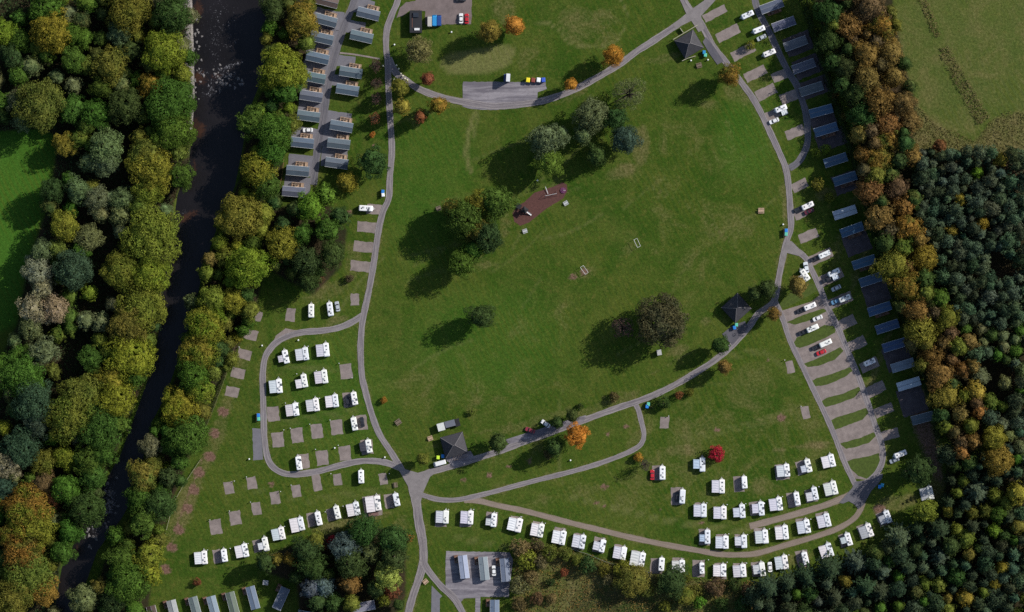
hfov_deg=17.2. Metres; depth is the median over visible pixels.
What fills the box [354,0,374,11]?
lodge hardstanding
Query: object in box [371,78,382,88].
sparse tree
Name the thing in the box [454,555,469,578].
static caravan
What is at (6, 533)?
broadleaf tree
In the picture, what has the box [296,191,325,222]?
broadleaf tree
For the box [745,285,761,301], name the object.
broadleaf tree
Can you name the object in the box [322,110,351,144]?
lodge hardstanding
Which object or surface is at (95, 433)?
broadleaf tree
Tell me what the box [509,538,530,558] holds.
bush
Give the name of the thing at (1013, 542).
understorey tree
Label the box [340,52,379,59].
footpath
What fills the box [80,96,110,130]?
broadleaf tree
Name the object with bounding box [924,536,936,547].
conifer tree
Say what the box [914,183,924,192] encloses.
conifer tree
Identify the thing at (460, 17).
parked car
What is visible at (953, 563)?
conifer tree
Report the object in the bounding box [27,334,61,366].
broadleaf tree
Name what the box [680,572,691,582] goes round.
bush
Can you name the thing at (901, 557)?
conifer tree
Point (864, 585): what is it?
conifer tree
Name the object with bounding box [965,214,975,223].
conifer tree
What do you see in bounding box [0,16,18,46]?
broadleaf tree
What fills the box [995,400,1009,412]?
understorey tree
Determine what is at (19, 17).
understorey tree
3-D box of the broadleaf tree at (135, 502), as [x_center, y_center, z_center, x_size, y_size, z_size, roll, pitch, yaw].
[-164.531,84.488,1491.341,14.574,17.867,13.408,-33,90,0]
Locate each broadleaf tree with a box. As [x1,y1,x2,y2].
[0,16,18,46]
[0,344,45,397]
[0,419,12,435]
[0,423,44,468]
[0,452,23,478]
[0,475,16,501]
[0,480,54,532]
[0,523,27,551]
[0,529,45,573]
[0,543,57,603]
[0,575,34,611]
[8,27,30,56]
[9,378,53,425]
[10,76,66,134]
[10,505,59,549]
[14,292,50,330]
[19,255,54,283]
[22,406,51,441]
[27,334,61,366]
[28,0,67,23]
[28,7,72,54]
[29,445,56,475]
[30,237,54,264]
[30,274,57,304]
[30,470,54,497]
[38,292,71,323]
[41,385,97,445]
[49,249,94,292]
[49,539,78,565]
[50,206,79,244]
[50,474,85,504]
[51,131,79,156]
[52,445,76,473]
[54,513,85,548]
[56,372,107,417]
[57,93,85,124]
[60,44,86,75]
[62,172,93,207]
[63,488,106,529]
[65,582,98,611]
[69,442,106,475]
[73,222,106,252]
[74,401,124,451]
[76,311,94,331]
[76,343,105,373]
[76,465,107,492]
[79,283,97,301]
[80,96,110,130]
[82,183,110,214]
[86,147,119,177]
[86,442,119,466]
[88,126,123,167]
[89,43,129,87]
[90,376,137,418]
[93,363,127,400]
[98,587,125,611]
[99,249,142,291]
[100,543,135,571]
[103,327,157,383]
[104,0,153,36]
[104,525,125,546]
[104,559,152,606]
[105,20,130,45]
[105,299,148,348]
[108,86,147,126]
[108,205,133,228]
[113,280,167,334]
[116,238,134,254]
[119,204,183,267]
[121,485,154,513]
[123,597,145,611]
[124,146,174,197]
[125,193,153,221]
[125,456,158,497]
[127,138,169,165]
[127,506,161,540]
[128,178,164,206]
[129,254,172,293]
[131,535,167,573]
[136,72,167,100]
[136,433,162,458]
[139,487,177,523]
[139,561,163,586]
[140,75,196,130]
[141,29,187,74]
[150,0,193,37]
[150,111,197,152]
[155,466,180,491]
[159,414,212,456]
[159,432,183,456]
[160,384,201,427]
[166,162,195,193]
[171,60,193,84]
[175,359,208,393]
[176,329,222,371]
[182,303,228,345]
[182,377,215,405]
[183,292,199,310]
[194,283,228,312]
[214,191,264,241]
[214,242,236,269]
[219,311,234,331]
[222,245,277,289]
[222,286,246,316]
[235,103,268,142]
[238,149,278,190]
[241,159,258,173]
[242,233,265,252]
[252,169,280,200]
[253,138,287,166]
[254,111,293,154]
[254,200,275,223]
[255,551,276,575]
[256,42,305,91]
[258,0,285,26]
[260,18,280,35]
[264,225,299,260]
[268,75,302,106]
[285,0,320,40]
[285,59,311,89]
[289,244,322,275]
[290,535,324,565]
[292,223,315,246]
[292,553,329,579]
[295,270,322,294]
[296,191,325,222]
[299,577,320,598]
[305,529,324,551]
[305,595,328,611]
[312,213,343,244]
[314,181,338,206]
[314,577,336,597]
[319,239,345,272]
[323,591,344,611]
[327,205,352,226]
[327,529,362,564]
[334,545,368,578]
[336,171,357,192]
[342,592,360,611]
[345,510,381,548]
[356,143,389,178]
[360,539,381,564]
[365,580,384,598]
[370,560,403,591]
[375,523,414,556]
[375,541,410,576]
[388,78,408,98]
[405,34,432,64]
[416,452,429,465]
[426,97,450,114]
[441,197,459,218]
[441,197,484,240]
[446,247,478,279]
[460,240,485,260]
[463,304,496,327]
[464,188,493,214]
[465,216,488,246]
[470,216,505,254]
[479,185,520,223]
[488,431,509,455]
[524,123,570,159]
[534,150,563,177]
[545,437,562,458]
[550,414,562,429]
[552,123,569,144]
[565,408,578,422]
[570,94,609,135]
[573,125,591,145]
[585,142,606,166]
[603,102,629,133]
[609,124,644,154]
[612,563,650,597]
[635,292,689,349]
[656,563,689,600]
[676,585,698,605]
[709,335,730,355]
[717,62,740,87]
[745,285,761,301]
[757,278,777,299]
[811,0,845,27]
[812,25,843,54]
[831,51,861,81]
[840,79,870,106]
[845,101,876,127]
[853,0,891,24]
[861,10,898,42]
[864,162,885,184]
[865,142,895,172]
[868,246,913,281]
[871,126,900,155]
[873,230,895,257]
[882,172,910,200]
[887,271,922,301]
[890,212,926,246]
[892,238,913,255]
[893,135,914,153]
[899,453,936,489]
[908,243,937,271]
[912,266,936,288]
[913,497,938,521]
[930,287,949,307]
[932,302,961,333]
[942,506,954,517]
[944,224,958,237]
[946,336,969,355]
[953,193,966,206]
[954,588,974,607]
[957,320,973,334]
[957,452,979,472]
[970,167,983,179]
[974,214,989,230]
[978,501,992,519]
[984,521,1002,539]
[988,579,1000,588]
[994,559,1008,572]
[996,374,1012,390]
[996,492,1016,510]
[1004,479,1023,506]
[1007,342,1023,358]
[1009,517,1023,535]
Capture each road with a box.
[259,313,397,476]
[310,0,357,184]
[357,0,404,469]
[390,14,685,108]
[405,488,427,611]
[419,551,465,611]
[422,404,645,502]
[428,0,793,473]
[752,0,810,170]
[774,301,855,484]
[800,250,885,481]
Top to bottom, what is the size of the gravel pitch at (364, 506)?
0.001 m
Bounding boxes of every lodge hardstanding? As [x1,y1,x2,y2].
[284,175,309,197]
[288,154,312,176]
[291,127,317,148]
[298,103,320,112]
[299,83,323,104]
[304,46,332,67]
[304,64,327,86]
[310,26,338,47]
[314,7,344,30]
[321,145,347,165]
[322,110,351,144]
[332,75,348,85]
[337,55,355,66]
[346,20,365,32]
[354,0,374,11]
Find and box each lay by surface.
[271,328,295,352]
[506,415,585,443]
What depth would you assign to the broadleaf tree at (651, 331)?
1482.55 m
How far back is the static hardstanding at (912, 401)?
1499.96 m
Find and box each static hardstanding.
[782,29,813,56]
[791,53,822,79]
[800,74,829,99]
[810,113,836,131]
[814,127,846,151]
[831,169,860,195]
[841,229,872,257]
[861,280,891,307]
[882,347,911,372]
[896,385,927,416]
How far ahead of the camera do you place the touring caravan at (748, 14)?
1497.37 m
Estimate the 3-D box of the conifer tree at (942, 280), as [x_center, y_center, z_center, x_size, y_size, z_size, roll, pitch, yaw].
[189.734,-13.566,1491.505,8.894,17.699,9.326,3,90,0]
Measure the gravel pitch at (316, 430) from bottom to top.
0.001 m
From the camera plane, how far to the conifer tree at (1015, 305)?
1486.85 m
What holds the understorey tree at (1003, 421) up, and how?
on the ground at (690, 186)
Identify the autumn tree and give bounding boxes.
[0,490,25,519]
[32,576,60,607]
[46,492,60,509]
[201,249,218,267]
[271,552,282,565]
[282,551,296,566]
[338,574,362,593]
[392,97,410,115]
[414,109,426,123]
[419,71,434,85]
[475,19,501,42]
[502,14,525,35]
[563,421,590,449]
[564,77,577,90]
[601,44,624,67]
[717,359,732,375]
[767,306,781,321]
[788,275,808,298]
[836,10,866,43]
[851,36,879,72]
[851,64,881,92]
[852,175,884,205]
[862,202,896,231]
[863,84,893,118]
[873,33,904,68]
[873,111,901,141]
[879,64,907,90]
[891,89,917,114]
[891,193,915,217]
[897,110,923,135]
[900,294,934,330]
[902,312,942,347]
[917,342,947,369]
[925,360,953,392]
[925,378,962,409]
[931,138,946,154]
[950,401,968,424]
[953,361,970,377]
[962,379,985,404]
[980,423,1007,449]
[980,443,1014,476]
[993,152,1007,167]
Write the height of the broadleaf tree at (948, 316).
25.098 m
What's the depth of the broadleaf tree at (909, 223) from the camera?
1482.90 m
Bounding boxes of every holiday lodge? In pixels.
[282,182,304,196]
[286,161,308,176]
[291,133,313,148]
[297,106,319,121]
[299,87,322,102]
[305,48,329,64]
[307,68,325,83]
[312,29,333,44]
[315,0,338,8]
[315,11,337,27]
[325,153,348,169]
[327,134,350,149]
[329,117,353,132]
[335,80,358,95]
[339,63,362,78]
[349,27,373,43]
[356,4,379,20]
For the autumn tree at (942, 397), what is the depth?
1483.75 m
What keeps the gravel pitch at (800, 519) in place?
on the ground at (690, 186)
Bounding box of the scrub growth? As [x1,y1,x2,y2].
[513,545,761,611]
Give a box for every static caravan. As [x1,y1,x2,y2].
[146,605,156,611]
[163,599,178,611]
[184,596,200,611]
[202,595,219,611]
[221,591,238,611]
[242,585,259,609]
[272,583,289,610]
[355,600,375,611]
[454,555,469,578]
[474,556,489,579]
[486,599,498,611]
[496,558,510,581]
[759,0,783,15]
[771,16,795,31]
[783,35,807,51]
[791,58,815,73]
[799,81,823,96]
[808,104,832,117]
[813,122,837,138]
[823,152,847,167]
[832,171,856,187]
[832,205,856,219]
[839,221,863,238]
[851,254,876,271]
[858,272,882,286]
[867,301,891,317]
[874,319,899,334]
[882,338,904,352]
[890,358,913,372]
[896,376,920,391]
[911,411,932,424]
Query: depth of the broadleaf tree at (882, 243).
1482.68 m
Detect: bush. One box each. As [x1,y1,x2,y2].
[192,576,200,585]
[326,535,336,543]
[344,273,353,282]
[380,396,386,403]
[384,584,401,600]
[469,408,475,415]
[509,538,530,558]
[509,575,529,593]
[511,596,526,611]
[514,550,536,571]
[524,570,539,586]
[529,538,543,550]
[529,591,542,605]
[533,551,547,570]
[539,543,558,561]
[543,450,553,459]
[545,578,554,586]
[546,593,556,603]
[558,547,572,561]
[560,568,569,576]
[571,553,582,566]
[576,555,596,574]
[598,562,611,577]
[603,574,613,585]
[609,392,619,403]
[613,557,634,577]
[633,452,643,462]
[641,582,657,597]
[657,394,670,409]
[658,600,670,611]
[675,391,683,400]
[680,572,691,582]
[685,388,693,396]
[691,583,704,597]
[692,594,706,609]
[705,576,725,597]
[708,444,724,462]
[714,597,728,611]
[728,577,741,591]
[734,595,751,611]
[739,584,750,595]
[743,39,754,50]
[811,147,820,157]
[811,176,823,191]
[819,144,831,154]
[824,192,835,203]
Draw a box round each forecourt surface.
[445,451,474,466]
[703,38,722,63]
[723,321,747,343]
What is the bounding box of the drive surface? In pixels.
[431,586,441,611]
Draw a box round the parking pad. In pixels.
[252,428,262,459]
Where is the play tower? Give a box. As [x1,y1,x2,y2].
[515,203,531,214]
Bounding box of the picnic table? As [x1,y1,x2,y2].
[758,208,763,212]
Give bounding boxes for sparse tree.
[369,59,381,72]
[369,113,379,124]
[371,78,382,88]
[371,93,382,104]
[610,77,646,109]
[611,317,633,338]
[638,458,649,470]
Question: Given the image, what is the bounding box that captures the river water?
[55,0,271,611]
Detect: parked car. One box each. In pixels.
[303,128,312,131]
[335,301,339,311]
[345,396,349,405]
[360,417,364,426]
[459,13,462,22]
[465,14,468,23]
[492,565,495,575]
[525,427,534,433]
[541,419,549,427]
[650,470,653,479]
[675,492,678,501]
[756,34,766,40]
[767,562,771,571]
[769,117,778,123]
[793,205,801,212]
[796,307,804,313]
[798,329,807,335]
[803,262,808,272]
[804,208,813,214]
[810,255,818,261]
[811,344,819,350]
[812,315,822,321]
[816,349,825,355]
[822,276,832,282]
[831,284,840,291]
[831,298,838,304]
[889,458,898,463]
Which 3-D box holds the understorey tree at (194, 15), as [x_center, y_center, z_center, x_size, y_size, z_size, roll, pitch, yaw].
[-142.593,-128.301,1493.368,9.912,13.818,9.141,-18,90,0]
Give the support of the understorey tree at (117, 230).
on the ground at (690, 186)
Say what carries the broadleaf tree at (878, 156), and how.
on the ground at (690, 186)
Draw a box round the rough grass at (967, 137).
[895,32,1023,152]
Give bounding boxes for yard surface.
[445,551,512,611]
[463,82,546,109]
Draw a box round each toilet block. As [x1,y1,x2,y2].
[440,431,467,458]
[674,30,703,58]
[721,293,751,322]
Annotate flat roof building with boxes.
[410,10,421,32]
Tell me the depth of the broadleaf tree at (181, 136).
1484.54 m
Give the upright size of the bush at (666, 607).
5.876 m
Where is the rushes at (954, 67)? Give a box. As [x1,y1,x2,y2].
[939,45,989,123]
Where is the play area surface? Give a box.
[513,182,566,225]
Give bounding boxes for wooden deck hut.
[368,512,378,515]
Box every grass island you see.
[780,282,817,307]
[787,309,825,324]
[794,325,835,347]
[804,347,842,366]
[813,367,851,385]
[822,387,859,406]
[831,408,867,429]
[840,432,875,448]
[847,453,879,478]
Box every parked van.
[427,16,431,26]
[432,15,436,25]
[433,459,445,466]
[437,15,440,25]
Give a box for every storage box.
[437,422,444,431]
[444,419,455,427]
[454,418,460,426]
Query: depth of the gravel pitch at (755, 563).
1499.97 m
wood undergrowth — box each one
[0,0,190,611]
[755,458,1023,611]
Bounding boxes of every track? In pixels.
[464,498,864,557]
[749,492,847,528]
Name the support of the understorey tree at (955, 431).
on the ground at (690, 186)
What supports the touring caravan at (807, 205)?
on the gravel pitch at (798, 215)
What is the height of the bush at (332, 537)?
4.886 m
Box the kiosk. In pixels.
[504,73,509,81]
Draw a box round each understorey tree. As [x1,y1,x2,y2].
[0,42,24,68]
[0,73,4,88]
[0,91,12,110]
[0,108,11,124]
[0,350,12,369]
[0,508,5,526]
[0,545,17,567]
[0,570,10,580]
[1,384,15,399]
[3,89,27,111]
[5,398,20,421]
[6,466,21,485]
[7,63,29,87]
[7,331,24,348]
[9,8,30,27]
[9,110,33,133]
[9,343,22,360]
[18,314,42,340]
[19,55,43,79]
[20,471,37,485]
[22,342,38,359]
[26,37,45,58]
[37,544,49,556]
[38,46,57,67]
[38,198,59,216]
[39,177,66,202]
[41,429,62,446]
[43,558,59,571]
[44,362,61,380]
[45,533,59,552]
[46,502,59,514]
[47,68,65,84]
[47,239,70,260]
[48,258,58,267]
[48,324,66,343]
[48,606,62,611]
[49,512,65,526]
[52,271,64,286]
[56,509,72,523]
[58,286,77,306]
[59,5,78,27]
[60,0,72,6]
[61,171,75,186]
[61,304,78,328]
[62,75,83,94]
[62,198,78,217]
[63,18,86,47]
[63,322,77,338]
[66,128,91,149]
[71,240,91,257]
[71,433,82,445]
[72,9,91,29]
[73,0,98,12]
[74,28,93,49]
[75,114,96,136]
[78,152,94,172]
[80,55,95,75]
[84,137,91,152]
[86,75,115,99]
[86,177,99,192]
[87,487,105,497]
[88,46,103,61]
[88,362,106,381]
[90,310,111,334]
[90,576,109,596]
[91,206,109,223]
[91,330,109,348]
[92,30,109,47]
[94,6,108,21]
[95,121,110,133]
[96,602,109,611]
[97,0,112,8]
[99,344,111,358]
[104,189,119,208]
[104,297,118,312]
[104,570,114,582]
[105,414,131,433]
[109,184,135,211]
[112,72,130,92]
[112,224,126,239]
[117,39,143,62]
[117,63,133,79]
[117,537,135,548]
[122,519,133,536]
[124,369,147,390]
[128,68,144,89]
[129,26,146,43]
[129,125,149,144]
[138,108,152,125]
[139,58,158,75]
[141,125,155,138]
[142,332,156,347]
[146,453,165,472]
[147,14,166,31]
[147,316,160,333]
[148,0,167,10]
[149,425,159,437]
[150,531,170,546]
[151,415,164,427]
[151,523,166,534]
[152,68,168,78]
[152,479,171,494]
[156,203,173,216]
[158,421,174,437]
[162,460,173,472]
[166,140,189,163]
[168,453,190,471]
[172,35,192,53]
[173,474,187,486]
[176,352,186,366]
[178,79,194,95]
[178,331,196,344]
[181,7,200,25]
[181,48,199,65]
[183,99,196,111]
[195,402,212,420]
[196,261,214,283]
[206,364,222,380]
[209,339,232,361]
[210,231,228,250]
[210,354,225,368]
[213,219,222,231]
[213,267,224,282]
[220,361,234,372]
[222,272,237,288]
[222,336,236,348]
[224,350,239,367]
[225,309,238,320]
[228,331,243,344]
[229,239,244,252]
[234,322,251,337]
[238,186,250,198]
[239,177,252,187]
[239,288,256,302]
[240,300,262,321]
[241,316,256,329]
[247,189,260,203]
[249,144,259,155]
[251,217,269,239]
[253,99,268,115]
[259,30,275,44]
[261,42,280,57]
[262,96,280,112]
[264,194,283,210]
[266,259,283,271]
[272,106,286,117]
[274,214,291,230]
[276,26,290,40]
[280,0,296,12]
[280,113,302,135]
[281,101,295,114]
[282,258,293,267]
[284,267,298,280]
[285,199,303,218]
[288,568,302,583]
[295,34,315,53]
[302,0,316,11]
[313,264,325,277]
[320,566,336,580]
[359,569,372,581]
[376,593,390,606]
[392,598,404,610]
[791,588,801,600]
[796,600,815,611]
[801,586,818,603]
[820,53,844,71]
[824,19,840,32]
[831,74,850,95]
[838,574,851,587]
[839,0,853,10]
[839,42,854,57]
[846,35,860,44]
[847,122,871,144]
[853,144,871,162]
[856,160,870,179]
[858,606,869,611]
[860,27,871,40]
[863,122,878,140]
[864,136,882,151]
[866,543,885,560]
[867,33,885,47]
[869,57,890,73]
[872,192,889,209]
[873,599,886,611]
[878,220,897,240]
[879,164,901,186]
[880,553,894,568]
[883,4,897,18]
[886,91,899,104]
[889,18,902,31]
[890,149,909,168]
[890,569,904,580]
[890,599,904,611]
[892,299,906,312]
[894,56,912,71]
[896,126,910,136]
[900,79,917,93]
[902,335,919,355]
[903,144,922,167]
[903,258,913,273]
[904,188,923,210]
[906,584,925,599]
[907,539,922,558]
[912,231,929,247]
[912,356,928,373]
[915,282,935,300]
[917,595,929,607]
[918,337,934,350]
[918,575,931,591]
[921,298,935,310]
[926,304,941,321]
[929,574,947,594]
[931,407,951,424]
[932,330,951,353]
[935,417,952,435]
[940,325,959,340]
[940,534,961,558]
[941,602,957,611]
[942,352,960,366]
[942,590,952,603]
[943,566,966,587]
[947,377,960,388]
[947,423,961,438]
[947,460,961,473]
[949,521,963,537]
[950,487,964,498]
[952,446,969,459]
[954,435,968,448]
[957,386,970,405]
[957,473,970,487]
[957,528,976,548]
[960,332,981,350]
[960,545,975,562]
[961,417,978,435]
[964,505,978,519]
[965,359,980,373]
[965,397,983,411]
[966,432,981,450]
[968,406,987,418]
[969,364,991,384]
[972,323,988,336]
[973,543,985,554]
[977,336,989,347]
[977,586,989,599]
[981,392,997,410]
[982,327,999,341]
[982,345,994,360]
[986,487,1003,503]
[988,503,1008,524]
[992,347,1004,362]
[994,414,1010,431]
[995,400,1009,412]
[996,328,1009,342]
[996,341,1011,353]
[996,528,1012,540]
[1000,352,1012,366]
[1002,442,1014,455]
[1003,428,1018,441]
[1007,332,1020,345]
[1007,533,1018,547]
[1010,438,1023,455]
[1010,453,1023,465]
[1011,323,1023,337]
[1012,428,1023,439]
[1013,607,1023,611]
[1014,360,1023,379]
[1014,385,1023,396]
[1019,593,1023,604]
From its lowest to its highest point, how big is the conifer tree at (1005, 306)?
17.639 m
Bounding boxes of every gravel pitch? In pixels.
[209,518,222,534]
[212,549,221,563]
[223,481,234,493]
[225,386,239,397]
[228,510,241,525]
[230,367,244,378]
[238,348,251,360]
[244,330,258,340]
[246,476,257,489]
[251,502,261,514]
[252,539,261,552]
[255,312,262,320]
[267,406,279,421]
[269,491,280,504]
[271,432,283,447]
[285,308,295,321]
[291,427,303,443]
[291,484,301,497]
[296,453,309,468]
[306,513,315,526]
[310,424,322,438]
[312,474,321,490]
[315,450,328,465]
[326,508,335,521]
[330,419,342,434]
[333,473,341,485]
[338,445,351,460]
[339,363,352,378]
[342,392,355,407]
[350,260,370,272]
[350,293,358,305]
[353,240,373,252]
[355,415,367,429]
[357,221,376,232]
[360,439,373,454]
[362,494,381,516]
[366,204,381,213]
[378,473,387,484]
[384,494,394,508]
[435,511,446,526]
[460,511,470,526]
[485,512,497,525]
[552,527,565,544]
[572,533,582,549]
[592,536,605,553]
[650,558,661,573]
[652,465,660,479]
[660,417,668,428]
[671,487,682,504]
[692,560,704,576]
[699,529,709,544]
[702,5,726,21]
[714,563,726,578]
[715,23,740,42]
[730,44,755,61]
[733,476,744,491]
[733,562,746,577]
[735,534,746,547]
[743,65,767,82]
[749,501,758,515]
[751,561,763,576]
[754,83,777,101]
[754,528,764,540]
[765,107,780,120]
[771,69,787,82]
[775,464,789,480]
[779,89,797,104]
[785,124,803,139]
[785,361,794,373]
[786,491,800,507]
[791,178,808,192]
[794,210,807,219]
[795,460,809,475]
[795,518,807,531]
[795,550,809,567]
[798,228,818,243]
[800,406,810,418]
[804,248,833,264]
[805,489,817,502]
[819,268,843,286]
[828,291,853,308]
[838,314,856,330]
[838,532,849,547]
[847,335,866,351]
[859,356,879,372]
[866,380,885,397]
[873,402,893,417]
[876,510,891,526]
[881,427,899,440]
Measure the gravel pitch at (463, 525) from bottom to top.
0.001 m
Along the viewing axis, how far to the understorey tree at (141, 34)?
1488.91 m
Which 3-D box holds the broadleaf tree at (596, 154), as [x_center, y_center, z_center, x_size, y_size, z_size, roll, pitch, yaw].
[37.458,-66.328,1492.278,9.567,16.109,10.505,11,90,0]
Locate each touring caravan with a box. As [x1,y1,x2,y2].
[194,549,207,563]
[221,547,227,561]
[234,541,248,557]
[257,536,269,550]
[269,376,282,392]
[271,525,285,540]
[278,349,289,363]
[285,401,299,415]
[289,515,304,532]
[295,345,308,360]
[295,373,307,388]
[295,455,302,469]
[306,396,319,411]
[308,302,313,317]
[314,367,327,383]
[314,509,322,525]
[316,342,329,356]
[325,392,338,407]
[326,301,333,315]
[333,505,340,519]
[346,500,360,516]
[350,416,357,430]
[351,390,357,404]
[358,469,363,483]
[359,205,374,210]
[359,437,372,452]
[365,493,381,512]
[392,492,399,506]
[436,510,448,523]
[460,509,473,524]
[485,511,496,526]
[507,516,522,532]
[530,521,544,537]
[551,529,566,545]
[571,533,585,548]
[592,538,605,552]
[612,546,626,559]
[629,550,645,566]
[658,556,664,570]
[659,464,664,479]
[672,558,684,572]
[679,488,685,503]
[693,456,704,471]
[693,501,706,516]
[699,529,709,543]
[699,560,703,573]
[712,477,724,493]
[713,504,726,519]
[713,563,725,576]
[715,533,728,548]
[732,562,745,576]
[733,502,745,517]
[734,532,746,547]
[740,10,753,19]
[741,474,747,488]
[751,25,764,33]
[751,501,764,515]
[752,561,765,576]
[754,529,768,543]
[762,48,775,57]
[768,496,782,510]
[773,104,787,115]
[774,523,788,539]
[774,553,788,569]
[776,462,789,476]
[793,490,800,505]
[796,517,810,533]
[799,268,809,281]
[800,458,811,472]
[801,201,813,210]
[801,550,808,565]
[803,302,816,310]
[805,486,818,500]
[806,324,818,332]
[816,512,831,527]
[818,250,830,258]
[818,541,833,558]
[819,338,831,347]
[820,452,835,467]
[823,479,837,495]
[827,268,839,280]
[838,294,850,302]
[840,532,852,545]
[858,523,873,538]
[863,357,875,366]
[878,509,891,524]
[893,449,906,458]
[919,485,933,500]
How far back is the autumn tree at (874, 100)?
1480.89 m
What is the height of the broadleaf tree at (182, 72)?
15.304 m
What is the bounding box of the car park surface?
[397,0,471,24]
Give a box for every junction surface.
[394,461,440,506]
[673,0,714,31]
[779,240,802,266]
[839,474,882,508]
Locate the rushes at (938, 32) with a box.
[920,0,941,36]
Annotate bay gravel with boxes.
[782,295,879,479]
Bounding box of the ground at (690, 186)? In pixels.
[0,0,1023,611]
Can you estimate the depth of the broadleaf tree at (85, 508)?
1485.24 m
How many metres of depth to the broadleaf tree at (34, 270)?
1485.55 m
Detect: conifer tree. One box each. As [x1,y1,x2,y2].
[741,586,763,607]
[751,569,780,601]
[752,596,764,610]
[762,598,776,611]
[776,567,797,593]
[778,600,797,611]
[779,591,791,602]
[792,560,820,589]
[811,593,823,607]
[813,605,824,611]
[815,550,844,583]
[818,578,833,590]
[819,581,846,609]
[822,607,836,611]
[833,603,850,611]
[841,548,867,575]
[841,584,857,598]
[844,593,863,611]
[852,569,877,599]
[862,596,872,606]
[864,557,882,570]
[870,562,892,580]
[870,576,894,605]
[879,538,894,555]
[882,519,913,551]
[888,580,906,598]
[890,545,911,564]
[893,553,921,576]
[903,593,925,611]
[904,572,920,587]
[909,521,924,538]
[910,167,930,186]
[913,208,926,219]
[913,533,927,545]
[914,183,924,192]
[914,560,930,575]
[915,549,929,561]
[916,155,931,170]
[917,200,928,213]
[918,184,935,202]
[918,602,933,611]
[919,148,927,157]
[920,225,933,238]
[921,513,951,541]
[922,215,937,228]
[923,588,932,597]
[924,177,934,189]
[924,204,941,218]
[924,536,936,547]
[924,568,934,578]
[925,147,935,157]
[925,156,938,167]
[925,167,939,183]
[925,240,941,254]
[925,590,945,611]
[927,184,946,200]
[927,224,945,242]
[927,543,949,566]
[929,196,940,205]
[933,150,946,161]
[933,266,950,285]
[933,564,948,576]
[934,175,950,187]
[935,202,947,216]
[935,217,946,227]
[935,253,947,265]
[935,442,961,466]
[936,162,948,176]
[936,492,956,509]
[939,232,957,249]
[940,193,951,206]
[940,248,952,258]
[940,284,958,297]
[942,212,958,226]
[942,472,957,486]
[943,148,955,162]
[943,258,957,273]
[944,160,957,174]
[944,579,957,596]
[945,183,960,199]
[945,202,963,217]
[945,271,965,286]
[945,555,959,569]
[946,173,960,186]
[948,299,959,313]
[949,149,961,160]
[950,236,962,248]
[950,245,968,262]
[950,291,966,305]
[950,506,962,519]
[952,164,963,175]
[954,495,971,512]
[955,215,969,231]
[955,260,966,272]
[955,473,989,508]
[956,182,968,194]
[956,230,968,239]
[956,309,969,326]
[956,556,972,571]
[956,604,969,611]
[958,282,973,298]
[959,155,973,169]
[959,171,972,185]
[959,237,974,249]
[959,301,976,317]
[959,515,982,535]
[960,144,972,158]
[961,579,977,593]
[962,204,974,215]
[962,249,976,261]
[962,271,973,282]
[963,255,981,273]
[964,193,972,203]
[964,469,980,482]
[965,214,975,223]
[965,221,980,236]
[965,344,985,362]
[965,567,977,581]
[966,191,987,212]
[966,288,980,303]
[967,277,978,289]
[968,239,988,257]
[968,313,979,326]
[969,178,986,195]
[970,157,981,168]
[970,228,987,241]
[970,595,985,611]
[971,143,987,159]
[972,295,989,312]
[972,460,982,470]
[973,207,986,218]
[974,260,990,275]
[974,274,986,288]
[974,451,984,462]
[975,310,986,322]
[975,529,990,545]
[975,575,988,587]
[975,599,995,611]
[976,551,994,573]
[977,250,990,264]
[977,468,991,485]
[978,519,988,529]
[979,287,999,304]
[979,408,999,426]
[979,542,997,560]
[980,306,997,323]
[981,172,998,187]
[981,268,997,284]
[982,156,992,164]
[982,187,992,200]
[982,319,991,326]
[983,200,1001,217]
[983,238,998,250]
[983,281,995,291]
[983,565,1000,582]
[984,163,996,174]
[984,586,1007,609]
[985,144,998,159]
[985,229,998,241]
[987,471,1005,488]
[988,217,997,227]
[990,190,1009,208]
[990,298,1002,311]
[991,179,1007,194]
[991,225,1004,236]
[992,315,1007,330]
[992,539,1008,552]
[992,552,1003,562]
[993,166,1006,181]
[993,210,1005,223]
[993,240,1002,252]
[994,278,1003,291]
[995,572,1010,584]
[996,289,1008,303]
[996,303,1011,320]
[996,597,1015,611]
[998,230,1016,255]
[999,219,1018,233]
[999,576,1016,595]
[1000,467,1011,479]
[1000,507,1017,526]
[1001,170,1020,190]
[1001,197,1018,215]
[1002,275,1015,289]
[1003,145,1019,162]
[1003,249,1015,260]
[1003,282,1021,303]
[1003,405,1021,421]
[1003,559,1020,577]
[1004,392,1023,410]
[1004,544,1021,561]
[1006,210,1021,225]
[1006,356,1020,370]
[1006,464,1023,481]
[1007,190,1018,201]
[1007,300,1022,314]
[1007,591,1018,604]
[1008,160,1022,171]
[1008,317,1021,328]
[1008,413,1023,428]
[1009,309,1023,323]
[1009,570,1023,590]
[1010,250,1023,267]
[1010,269,1023,283]
[1011,148,1023,164]
[1012,240,1020,249]
[1013,228,1023,240]
[1013,506,1023,522]
[1014,171,1023,180]
[1014,206,1023,220]
[1014,220,1023,232]
[1014,375,1023,388]
[1014,534,1023,547]
[1015,193,1023,205]
[1015,282,1023,296]
[1015,468,1023,486]
[1015,549,1023,566]
[1016,179,1023,193]
[1018,244,1023,257]
[1018,296,1023,309]
[1018,456,1023,467]
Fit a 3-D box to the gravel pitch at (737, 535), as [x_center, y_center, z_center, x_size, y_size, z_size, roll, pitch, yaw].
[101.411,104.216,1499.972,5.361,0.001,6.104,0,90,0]
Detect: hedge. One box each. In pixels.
[204,316,242,422]
[799,0,942,438]
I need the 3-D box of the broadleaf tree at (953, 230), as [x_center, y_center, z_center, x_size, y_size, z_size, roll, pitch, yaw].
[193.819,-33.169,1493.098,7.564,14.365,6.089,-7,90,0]
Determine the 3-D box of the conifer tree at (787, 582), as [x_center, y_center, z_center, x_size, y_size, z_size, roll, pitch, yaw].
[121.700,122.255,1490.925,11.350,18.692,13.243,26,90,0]

